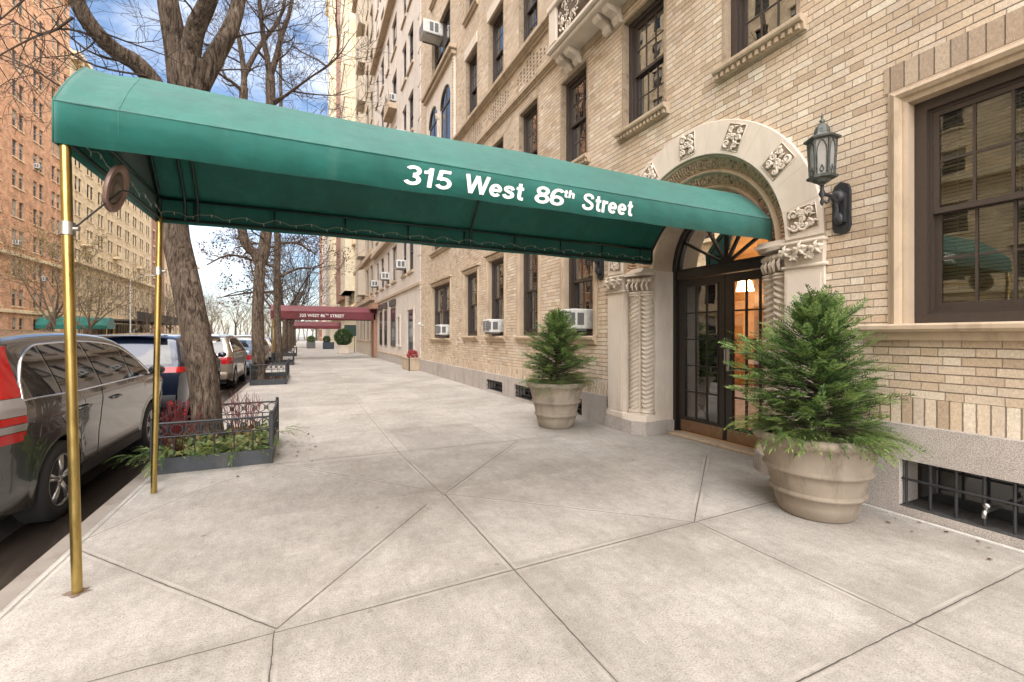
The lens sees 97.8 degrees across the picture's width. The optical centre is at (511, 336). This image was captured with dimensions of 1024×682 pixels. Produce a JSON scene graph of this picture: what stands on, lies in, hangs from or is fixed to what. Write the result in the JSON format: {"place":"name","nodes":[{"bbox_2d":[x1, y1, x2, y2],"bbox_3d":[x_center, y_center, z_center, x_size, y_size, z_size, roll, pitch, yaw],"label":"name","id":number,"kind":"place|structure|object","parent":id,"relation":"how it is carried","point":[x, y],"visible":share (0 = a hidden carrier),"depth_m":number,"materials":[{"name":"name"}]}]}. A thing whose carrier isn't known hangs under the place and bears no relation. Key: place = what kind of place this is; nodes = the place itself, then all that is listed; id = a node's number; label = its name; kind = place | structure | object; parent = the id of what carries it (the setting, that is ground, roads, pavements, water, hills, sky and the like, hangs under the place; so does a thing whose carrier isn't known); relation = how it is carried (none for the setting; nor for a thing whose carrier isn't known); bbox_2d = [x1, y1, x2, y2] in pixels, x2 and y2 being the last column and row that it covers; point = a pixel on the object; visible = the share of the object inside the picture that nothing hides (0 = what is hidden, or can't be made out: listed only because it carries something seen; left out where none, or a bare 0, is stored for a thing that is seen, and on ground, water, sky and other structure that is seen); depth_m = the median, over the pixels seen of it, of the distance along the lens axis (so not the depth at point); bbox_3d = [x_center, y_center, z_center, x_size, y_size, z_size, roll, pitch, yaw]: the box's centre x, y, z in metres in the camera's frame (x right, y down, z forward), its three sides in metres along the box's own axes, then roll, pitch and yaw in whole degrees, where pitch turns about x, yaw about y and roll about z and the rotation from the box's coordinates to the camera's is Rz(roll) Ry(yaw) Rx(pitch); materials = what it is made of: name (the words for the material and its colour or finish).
{"place":"outdoors","nodes":[
{"label":"outdoors","id":0,"kind":"place"},
{"bbox_2d":[0,0,69,331],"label":"apartment building","id":1,"kind":"structure","parent":0,"point":[25,184],"depth_m":48.35,"materials":[{"name":"orange brick"}]},
{"bbox_2d":[82,311,179,334],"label":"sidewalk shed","id":2,"kind":"structure","parent":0,"point":[141,317],"depth_m":66.70,"materials":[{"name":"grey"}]},
{"bbox_2d":[0,339,299,540],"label":"road","id":3,"kind":"structure","parent":0,"point":[10,524],"depth_m":5.26,"materials":[{"name":"grey asphalt"}]},
{"bbox_2d":[0,329,164,523],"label":"parked suv","id":4,"kind":"object","parent":3,"relation":"on","point":[115,388],"visible":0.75,"depth_m":3.97,"materials":[{"name":"grey metal"}]},
{"bbox_2d":[8,245,162,334],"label":"street tree","id":5,"kind":"object","parent":3,"relation":"on","point":[93,323],"visible":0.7,"depth_m":47.87,"materials":[{"name":"brown plant"}]},
{"bbox_2d":[109,279,176,331],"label":"street tree","id":6,"kind":"object","parent":3,"relation":"on","point":[146,329],"visible":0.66,"depth_m":63.35,"materials":[{"name":"brown plant"}]},
{"bbox_2d":[0,341,296,590],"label":"gutter","id":7,"kind":"object","parent":3,"relation":"on","point":[24,547],"depth_m":3.88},
{"bbox_2d":[95,329,226,416],"bbox_3d":[-7.789,0.744,9.888,2.265,1.771,4.593,0,0,-25],"label":"parked suv","id":8,"kind":"object","parent":3,"relation":"on","point":[139,347],"visible":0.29,"depth_m":8.18,"materials":[{"name":"blue"}]},
{"bbox_2d":[143,280,206,332],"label":"street tree","id":9,"kind":"object","parent":3,"relation":"on","point":[169,298],"visible":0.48,"depth_m":74.28,"materials":[{"name":"brown plant"}]},
{"bbox_2d":[170,290,234,326],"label":"street tree","id":10,"kind":"object","parent":3,"relation":"on","point":[213,308],"visible":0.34,"depth_m":100.02,"materials":[{"name":"brown plant"}]},
{"bbox_2d":[211,334,246,387],"bbox_3d":[-10.170,0.744,15.067,1.840,1.771,4.593,0,0,-25],"label":"parked car","id":11,"kind":"object","parent":3,"relation":"on","point":[234,364],"visible":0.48,"depth_m":13.77,"materials":[{"name":"beige"}]},
{"bbox_2d":[206,278,251,334],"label":"park tree","id":12,"kind":"object","parent":3,"relation":"on","point":[236,323],"visible":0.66,"depth_m":129.91,"materials":[{"name":"brown plant"}]},
{"bbox_2d":[238,339,251,373],"bbox_3d":[-12.492,0.849,20.163,1.818,1.561,4.793,0,0,-25],"label":"parked car","id":13,"kind":"object","parent":3,"relation":"on","point":[247,344],"visible":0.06,"depth_m":18.91,"materials":[{"name":"blue"}]},
{"bbox_2d":[234,333,268,362],"bbox_3d":[-14.816,0.744,25.148,1.840,1.771,4.593,0,0,-25],"label":"parked suv","id":14,"kind":"object","parent":3,"relation":"on","point":[246,337],"visible":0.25,"depth_m":24.48,"materials":[{"name":"white paint"}]},
{"bbox_2d":[70,0,327,336],"label":"sky","id":15,"kind":"structure","parent":0,"point":[121,25],"materials":[{"name":"blue"}]},
{"bbox_2d":[176,377,284,456],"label":"soil","id":16,"kind":"structure","parent":0,"point":[231,451],"depth_m":6.19,"materials":[{"name":"brown soil"}]},
{"bbox_2d":[0,0,333,453],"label":"street tree","id":17,"kind":"object","parent":16,"relation":"on","point":[187,65],"visible":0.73,"depth_m":5.57,"materials":[{"name":"brown plant"}]},
{"bbox_2d":[166,399,189,438],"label":"berry twigs","id":18,"kind":"object","parent":16,"relation":"on","point":[168,405],"visible":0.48,"depth_m":5.50,"materials":[{"name":"red plant"}]},
{"bbox_2d":[149,401,209,456],"bbox_3d":[-3.837,1.106,5.205,0.550,0.692,0.514,0,0,36],"label":"red twig bush","id":19,"kind":"object","parent":16,"relation":"on","point":[164,428],"visible":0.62,"depth_m":5.10,"materials":[{"name":"red plant"}]},
{"bbox_2d":[150,397,278,475],"bbox_3d":[-3.648,1.192,5.664,1.169,0.617,1.394,0,0,-25],"label":"tree pit fence","id":20,"kind":"object","parent":16,"relation":"on","point":[173,464],"visible":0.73,"depth_m":5.10,"materials":[{"name":"black metal"}]},
{"bbox_2d":[158,419,278,457],"bbox_3d":[-3.646,1.297,5.659,1.211,0.296,1.386,0,0,-25],"label":"ground cover","id":21,"kind":"object","parent":16,"relation":"on","point":[244,439],"visible":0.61,"depth_m":5.32,"materials":[{"name":"green plant"}]},
{"bbox_2d":[104,436,236,479],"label":"fir boughs","id":22,"kind":"object","parent":21,"relation":"on","point":[161,447],"visible":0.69,"depth_m":4.84,"materials":[{"name":"green plant"}]},
{"bbox_2d":[200,434,283,465],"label":"fir boughs","id":23,"kind":"object","parent":21,"relation":"on","point":[238,449],"visible":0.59,"depth_m":5.18,"materials":[{"name":"green plant"}]},
{"bbox_2d":[221,390,262,434],"bbox_3d":[-3.505,1.078,5.822,0.445,0.748,0.577,0,0,-25],"label":"red twig bush","id":24,"kind":"object","parent":16,"relation":"on","point":[246,412],"visible":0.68,"depth_m":5.83,"materials":[{"name":"red plant"}]},
{"bbox_2d":[95,0,391,379],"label":"street tree","id":25,"kind":"object","parent":16,"relation":"on","point":[260,256],"visible":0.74,"depth_m":15.05,"materials":[{"name":"brown plant"}]},
{"bbox_2d":[228,424,308,444],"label":"fir boughs","id":26,"kind":"object","parent":16,"relation":"on","point":[288,431],"visible":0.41,"depth_m":6.16,"materials":[{"name":"green plant"}]},
{"bbox_2d":[250,358,289,385],"bbox_3d":[-8.115,1.157,15.084,1.004,0.687,3.044,0,0,-25],"label":"tree pit fence","id":27,"kind":"object","parent":16,"relation":"on","point":[255,382],"visible":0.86,"depth_m":13.90,"materials":[{"name":"black metal"}]},
{"bbox_2d":[196,23,356,361],"bbox_3d":[-12.433,-7.442,24.127,8.153,19.181,6.100,0,0,-25],"label":"street tree","id":28,"kind":"object","parent":16,"relation":"on","point":[275,291],"visible":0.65,"depth_m":23.85,"materials":[{"name":"brown plant"}]},
{"bbox_2d":[272,351,294,365],"bbox_3d":[-12.341,1.157,24.147,1.004,0.687,2.644,0,0,-25],"label":"tree pit fence","id":29,"kind":"object","parent":16,"relation":"on","point":[292,361],"visible":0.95,"depth_m":23.16,"materials":[{"name":"black metal"}]},
{"bbox_2d":[206,228,362,353],"bbox_3d":[-17.244,-4.390,33.271,10.136,11.883,16.702,0,0,-31],"label":"street tree","id":30,"kind":"object","parent":16,"relation":"on","point":[295,299],"visible":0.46,"depth_m":34.02,"materials":[{"name":"brown plant"}]},
{"bbox_2d":[206,301,318,339],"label":"wood","id":31,"kind":"object","parent":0,"point":[266,332],"visible":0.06,"depth_m":172.71,"materials":[{"name":"brown plant"}]},
{"bbox_2d":[265,337,318,377],"bbox_3d":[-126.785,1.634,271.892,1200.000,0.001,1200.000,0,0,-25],"label":"ground","id":32,"kind":"structure","parent":0,"point":[301,338],"depth_m":216.21,"materials":[{"name":"grey concrete"}]},
{"bbox_2d":[0,341,297,610],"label":"kerb","id":33,"kind":"structure","parent":32,"relation":"on","point":[14,588],"depth_m":3.15,"materials":[{"name":"concrete"}]},
{"bbox_2d":[199,269,236,333],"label":"park tree","id":34,"kind":"object","parent":32,"relation":"on","point":[212,306],"visible":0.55,"depth_m":139.01,"materials":[{"name":"brown plant"}]},
{"bbox_2d":[319,236,321,340],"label":"apartment building","id":35,"kind":"structure","parent":0,"point":[320,330],"depth_m":135.39,"materials":[{"name":"beige brick"}]},
{"bbox_2d":[325,0,355,350],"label":"apartment tower","id":36,"kind":"structure","parent":0,"point":[346,286],"depth_m":47.98,"materials":[{"name":"beige brick"}]},
{"bbox_2d":[0,341,1023,681],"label":"sidewalk","id":37,"kind":"structure","parent":0,"point":[404,525],"depth_m":2.86,"materials":[{"name":"concrete"}]},
{"bbox_2d":[212,229,350,350],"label":"street tree","id":38,"kind":"object","parent":37,"relation":"on","point":[289,329],"visible":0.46,"depth_m":44.76,"materials":[{"name":"brown plant"}]},
{"bbox_2d":[244,274,328,345],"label":"street tree","id":39,"kind":"object","parent":37,"relation":"on","point":[291,299],"visible":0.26,"depth_m":70.42,"materials":[{"name":"brown plant"}]},
{"bbox_2d":[247,245,329,347],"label":"street tree","id":40,"kind":"object","parent":37,"relation":"on","point":[292,328],"visible":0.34,"depth_m":55.65,"materials":[{"name":"brown plant"}]},
{"bbox_2d":[294,321,339,328],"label":"entrance canopy","id":41,"kind":"object","parent":37,"relation":"on","point":[313,325],"visible":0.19,"depth_m":59.67,"materials":[{"name":"red fabric"}]},
{"bbox_2d":[271,305,374,351],"bbox_3d":[-12.767,-0.269,30.454,6.400,3.538,2.008,0,0,-25],"label":"entrance canopy","id":42,"kind":"object","parent":37,"relation":"on","point":[291,312],"visible":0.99,"depth_m":29.74,"materials":[{"name":"red fabric"}]},
{"bbox_2d":[322,236,325,341],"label":"apartment building","id":43,"kind":"structure","parent":37,"relation":"on","point":[323,300],"depth_m":109.33,"materials":[{"name":"beige brick"}]},
{"bbox_2d":[326,237,329,336],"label":"apartment building","id":44,"kind":"structure","parent":37,"relation":"on","point":[327,332],"depth_m":95.85,"materials":[{"name":"brick"}]},
{"bbox_2d":[323,342,333,348],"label":"planter box","id":45,"kind":"object","parent":37,"relation":"on","point":[328,345],"visible":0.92,"depth_m":51.48,"materials":[{"name":"grey"}]},
{"bbox_2d":[337,345,349,353],"bbox_3d":[-14.352,1.130,37.995,0.940,0.740,0.940,0,0,-25],"label":"planter box","id":46,"kind":"object","parent":37,"relation":"on","point":[343,349],"visible":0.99,"depth_m":37.61,"materials":[{"name":"stone"}]},
{"bbox_2d":[334,327,352,344],"bbox_3d":[-14.326,0.071,38.020,1.622,1.686,1.660,0,0,-25],"label":"clipped bush","id":47,"kind":"object","parent":46,"relation":"on","point":[345,333],"visible":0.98,"depth_m":37.69,"materials":[{"name":"green plant"}]},
{"bbox_2d":[344,325,355,352],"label":"menu sign","id":48,"kind":"object","parent":37,"relation":"on","point":[352,328],"visible":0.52,"depth_m":40.28,"materials":[{"name":"teal"}]},
{"bbox_2d":[351,0,373,355],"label":"apartment building","id":49,"kind":"structure","parent":37,"relation":"on","point":[364,289],"depth_m":36.77,"materials":[{"name":"brick"}]},
{"bbox_2d":[367,0,420,370],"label":"apartment building","id":50,"kind":"structure","parent":37,"relation":"on","point":[395,327],"depth_m":24.23,"materials":[{"name":"beige stone"}]},
{"bbox_2d":[378,304,382,344],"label":"window","id":51,"kind":"structure","parent":50,"relation":"in","point":[380,307],"depth_m":29.46,"materials":[{"name":"grey glass"}]},
{"bbox_2d":[380,272,388,280],"bbox_3d":[-7.612,-3.583,26.902,0.638,0.435,0.623,0,0,-25],"label":"air conditioner","id":52,"kind":"object","parent":50,"relation":"attached to","point":[384,276],"visible":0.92,"depth_m":26.62,"materials":[{"name":"white metal"}]},
{"bbox_2d":[383,302,386,344],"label":"window","id":53,"kind":"structure","parent":50,"relation":"in","point":[384,304],"depth_m":27.66,"materials":[{"name":"grey glass"}]},
{"bbox_2d":[385,92,396,103],"bbox_3d":[-6.766,-13.283,25.090,0.638,0.435,0.623,0,0,-25],"label":"air conditioner","id":54,"kind":"object","parent":50,"relation":"attached to","point":[393,97],"visible":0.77,"depth_m":24.84,"materials":[{"name":"white metal"}]},
{"bbox_2d":[389,299,395,345],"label":"window","id":55,"kind":"structure","parent":50,"relation":"in","point":[392,302],"depth_m":25.20,"materials":[{"name":"glass"}]},
{"bbox_2d":[390,246,396,284],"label":"window","id":56,"kind":"structure","parent":50,"relation":"in","point":[395,249],"depth_m":25.60,"materials":[{"name":"beige stone"}]},
{"bbox_2d":[390,17,396,62],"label":"window","id":57,"kind":"structure","parent":50,"relation":"in","point":[395,25],"depth_m":25.56,"materials":[{"name":"beige stone"}]},
{"bbox_2d":[394,260,405,269],"bbox_3d":[-5.583,-3.583,22.552,0.638,0.435,0.623,0,0,-25],"label":"air conditioner","id":58,"kind":"object","parent":50,"relation":"attached to","point":[399,264],"visible":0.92,"depth_m":22.27,"materials":[{"name":"white metal"}]},
{"bbox_2d":[400,48,406,90],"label":"window","id":59,"kind":"structure","parent":50,"relation":"in","point":[405,78],"depth_m":23.06,"materials":[{"name":"brown metal"}]},
{"bbox_2d":[406,244,413,274],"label":"window","id":60,"kind":"structure","parent":50,"relation":"in","point":[411,245],"depth_m":21.72,"materials":[{"name":"beige stone"}]},
{"bbox_2d":[406,28,413,76],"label":"window","id":61,"kind":"structure","parent":50,"relation":"in","point":[411,35],"depth_m":21.61,"materials":[{"name":"brown metal"}]},
{"bbox_2d":[408,309,412,355],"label":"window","id":62,"kind":"structure","parent":50,"relation":"in","point":[410,312],"depth_m":21.18,"materials":[{"name":"grey glass"}]},
{"bbox_2d":[410,94,413,131],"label":"window","id":63,"kind":"structure","parent":50,"relation":"in","point":[411,100],"depth_m":21.76,"materials":[{"name":"grey metal"}]},
{"bbox_2d":[401,349,420,370],"bbox_3d":[-4.541,1.035,20.049,0.553,0.929,1.680,0,0,-25],"label":"flower box","id":64,"kind":"object","parent":37,"relation":"on","point":[410,362],"visible":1,"depth_m":19.48,"materials":[{"name":"stone"}]},
{"bbox_2d":[52,66,771,597],"bbox_3d":[-0.278,-0.135,4.636,6.065,3.273,2.053,0,0,-25],"label":"entrance canopy","id":65,"kind":"object","parent":37,"relation":"on","point":[202,158],"visible":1,"depth_m":3.79,"materials":[{"name":"green fabric"}]},
{"bbox_2d":[87,148,650,259],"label":"string lights","id":66,"kind":"object","parent":65,"relation":"hanging from","point":[101,157],"visible":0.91,"depth_m":4.65,"materials":[{"name":"grey"}]},
{"bbox_2d":[526,379,585,428],"bbox_3d":[0.736,1.127,7.460,0.991,0.745,0.991,0,0,-25],"label":"planter pot","id":67,"kind":"object","parent":37,"relation":"on","point":[557,408],"visible":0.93,"depth_m":7.14,"materials":[{"name":"stone"}]},
{"bbox_2d":[518,375,601,395],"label":"fir boughs","id":68,"kind":"object","parent":67,"relation":"in","point":[560,381],"visible":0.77,"depth_m":7.21,"materials":[{"name":"green plant"}]},
{"bbox_2d":[520,308,600,383],"bbox_3d":[0.793,0.193,7.430,1.364,1.354,1.298,0,0,14],"label":"potted conifer","id":69,"kind":"object","parent":67,"relation":"in","point":[557,332],"visible":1,"depth_m":7.30,"materials":[{"name":"green plant"}]},
{"bbox_2d":[420,0,1023,549],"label":"apartment building","id":70,"kind":"structure","parent":37,"relation":"on","point":[918,104],"depth_m":4.96,"materials":[{"name":"brick"}]},
{"bbox_2d":[419,18,442,45],"bbox_3d":[-3.040,-11.473,16.897,0.808,0.515,0.663,0,0,-25],"label":"air conditioner","id":71,"kind":"object","parent":70,"relation":"attached to","point":[430,32],"visible":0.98,"depth_m":16.69,"materials":[{"name":"white metal"}]},
{"bbox_2d":[429,246,447,257],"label":"window","id":72,"kind":"structure","parent":70,"relation":"in","point":[435,250],"depth_m":16.98,"materials":[{"name":"brown metal"}]},
{"bbox_2d":[429,274,451,342],"bbox_3d":[-2.593,-0.944,16.611,0.320,2.333,2.800,0,0,-25],"label":"window","id":73,"kind":"structure","parent":70,"relation":"in","point":[440,288],"depth_m":16.96,"materials":[{"name":"brown metal"}]},
{"bbox_2d":[432,0,450,75],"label":"window","id":74,"kind":"structure","parent":70,"relation":"in","point":[437,51],"depth_m":16.59,"materials":[{"name":"brown metal"}]},
{"bbox_2d":[435,324,449,335],"bbox_3d":[-2.505,-0.212,16.043,0.560,0.395,0.553,0,0,-25],"label":"air conditioner","id":75,"kind":"object","parent":70,"relation":"attached to","point":[442,330],"visible":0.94,"depth_m":15.81,"materials":[{"name":"white metal"}]},
{"bbox_2d":[460,263,479,340],"bbox_3d":[-1.188,-0.984,13.597,0.320,2.252,1.550,0,0,-25],"label":"window","id":76,"kind":"structure","parent":70,"relation":"in","point":[470,273],"depth_m":13.98,"materials":[{"name":"beige stone"}]},
{"bbox_2d":[462,31,477,124],"bbox_3d":[-1.176,-7.684,13.547,0.340,2.413,1.150,0,0,-25],"label":"window","id":77,"kind":"structure","parent":70,"relation":"in","point":[472,59],"depth_m":13.81,"materials":[{"name":"beige stone"}]},
{"bbox_2d":[462,0,477,27],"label":"window","id":78,"kind":"structure","parent":70,"relation":"in","point":[473,3],"depth_m":13.61,"materials":[{"name":"beige stone"}]},
{"bbox_2d":[483,319,503,333],"bbox_3d":[-0.518,-0.253,11.783,0.560,0.375,0.503,0,0,-25],"label":"air conditioner","id":79,"kind":"object","parent":70,"relation":"attached to","point":[493,326],"visible":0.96,"depth_m":11.58,"materials":[{"name":"white metal"}]},
{"bbox_2d":[483,251,505,341],"bbox_3d":[-0.368,-1.049,11.839,0.320,2.382,1.470,0,0,-25],"label":"window","id":80,"kind":"structure","parent":70,"relation":"in","point":[495,261],"depth_m":12.12,"materials":[{"name":"beige stone"}]},
{"bbox_2d":[486,0,503,92],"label":"window","id":81,"kind":"structure","parent":70,"relation":"in","point":[496,28],"depth_m":12.12,"materials":[{"name":"beige stone"}]},
{"bbox_2d":[492,134,503,148],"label":"window","id":82,"kind":"structure","parent":70,"relation":"in","point":[499,143],"depth_m":11.76,"materials":[{"name":"beige stone"}]},
{"bbox_2d":[513,0,538,56],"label":"window","id":83,"kind":"structure","parent":70,"relation":"in","point":[528,9],"depth_m":10.49,"materials":[{"name":"brown metal"}]},
{"bbox_2d":[514,253,540,342],"bbox_3d":[0.431,-1.044,10.126,0.320,2.373,1.170,0,0,-25],"label":"window","id":84,"kind":"structure","parent":70,"relation":"in","point":[528,266],"depth_m":10.47,"materials":[{"name":"beige stone"}]},
{"bbox_2d":[519,94,538,154],"bbox_3d":[0.467,-4.238,10.154,0.232,1.995,0.960,0,0,-25],"label":"window","id":85,"kind":"structure","parent":70,"relation":"in","point":[529,116],"depth_m":10.33,"materials":[{"name":"brown metal"}]},
{"bbox_2d":[560,57,589,164],"bbox_3d":[1.210,-4.046,8.431,0.340,1.897,1.060,0,0,-25],"label":"window","id":86,"kind":"structure","parent":70,"relation":"in","point":[573,94],"depth_m":8.66,"materials":[{"name":"black glass"}]},
{"bbox_2d":[558,309,592,330],"bbox_3d":[1.138,-0.292,8.231,0.560,0.395,0.523,0,0,-25],"label":"air conditioner","id":87,"kind":"object","parent":70,"relation":"attached to","point":[583,321],"visible":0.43,"depth_m":8.00,"materials":[{"name":"white metal"}]},
{"bbox_2d":[560,257,597,343],"bbox_3d":[1.283,-1.044,8.300,0.320,2.373,1.220,0,0,-25],"label":"window","id":88,"kind":"structure","parent":70,"relation":"in","point":[578,280],"depth_m":8.51,"materials":[{"name":"beige stone"}]},
{"bbox_2d":[584,259,603,279],"bbox_3d":[1.317,-1.500,7.532,0.466,1.080,0.253,0,0,-25],"label":"wall lantern","id":89,"kind":"object","parent":70,"relation":"attached to","point":[599,268],"depth_m":7.56,"materials":[{"name":"black metal"}]},
{"bbox_2d":[614,0,669,143],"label":"window","id":90,"kind":"structure","parent":70,"relation":"in","point":[644,103],"depth_m":6.86,"materials":[{"name":"brown metal"}]},
{"bbox_2d":[679,274,724,440],"bbox_3d":[2.784,0.295,6.558,0.060,2.300,0.817,0,0,-25],"label":"entrance door","id":91,"kind":"structure","parent":70,"relation":"in","point":[701,300],"depth_m":6.55,"materials":[{"name":"black glass"}]},
{"bbox_2d":[724,268,767,447],"bbox_3d":[3.102,0.295,5.787,0.136,2.300,0.817,0,0,-25],"label":"entrance door","id":92,"kind":"structure","parent":70,"relation":"in","point":[741,438],"depth_m":6.06,"materials":[{"name":"black metal"}]},
{"bbox_2d":[711,0,806,83],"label":"window","id":93,"kind":"structure","parent":70,"relation":"in","point":[751,29],"depth_m":5.17,"materials":[{"name":"beige stone"}]},
{"bbox_2d":[803,113,851,233],"bbox_3d":[2.910,-1.500,4.115,0.466,1.080,0.253,0,0,-25],"label":"wall lantern","id":94,"kind":"object","parent":70,"relation":"attached to","point":[821,143],"depth_m":4.07,"materials":[{"name":"black metal"}]},
{"bbox_2d":[888,37,1023,323],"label":"window","id":95,"kind":"structure","parent":70,"relation":"in","point":[962,259],"depth_m":3.67,"materials":[{"name":"brown metal"}]},
{"bbox_2d":[752,421,888,523],"bbox_3d":[2.606,1.157,3.830,0.963,0.687,0.963,0,0,-25],"label":"planter pot","id":96,"kind":"object","parent":37,"relation":"on","point":[816,486],"visible":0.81,"depth_m":3.54,"materials":[{"name":"stone"}]},
{"bbox_2d":[718,284,916,436],"bbox_3d":[2.545,0.236,3.839,1.484,1.368,1.335,0,0,-25],"label":"potted conifer","id":97,"kind":"object","parent":96,"relation":"in","point":[829,374],"visible":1,"depth_m":3.70,"materials":[{"name":"green plant"}]},
{"bbox_2d":[717,409,934,470],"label":"fir boughs","id":98,"kind":"object","parent":96,"relation":"in","point":[881,434],"visible":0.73,"depth_m":3.50,"materials":[{"name":"green plant"}]},
{"bbox_2d":[862,503,1023,552],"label":"sidewalk edge","id":99,"kind":"object","parent":37,"relation":"on","point":[958,532],"depth_m":3.44,"materials":[{"name":"beige concrete"}]},
{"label":"far sidewalk","id":100,"kind":"structure","parent":0,"visible":0},
{"bbox_2d":[0,198,148,330],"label":"street tree","id":101,"kind":"object","parent":100,"relation":"on","point":[52,322],"visible":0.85,"depth_m":37.44,"materials":[{"name":"brown plant"}]},
{"bbox_2d":[35,317,114,333],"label":"entrance canopy","id":102,"kind":"object","parent":100,"relation":"on","point":[105,323],"visible":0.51,"depth_m":51.47,"materials":[{"name":"green fabric"}]},
{"bbox_2d":[70,48,154,334],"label":"apartment building","id":103,"kind":"structure","parent":100,"relation":"on","point":[127,226],"depth_m":68.56,"materials":[{"name":"beige brick"}]},
{"bbox_2d":[151,218,163,332],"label":"apartment building","id":104,"kind":"structure","parent":100,"relation":"on","point":[153,243],"depth_m":89.10,"materials":[{"name":"beige"}]},
{"bbox_2d":[164,254,199,332],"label":"apartment building","id":105,"kind":"structure","parent":100,"relation":"on","point":[166,278],"depth_m":97.69,"materials":[{"name":"beige brick"}]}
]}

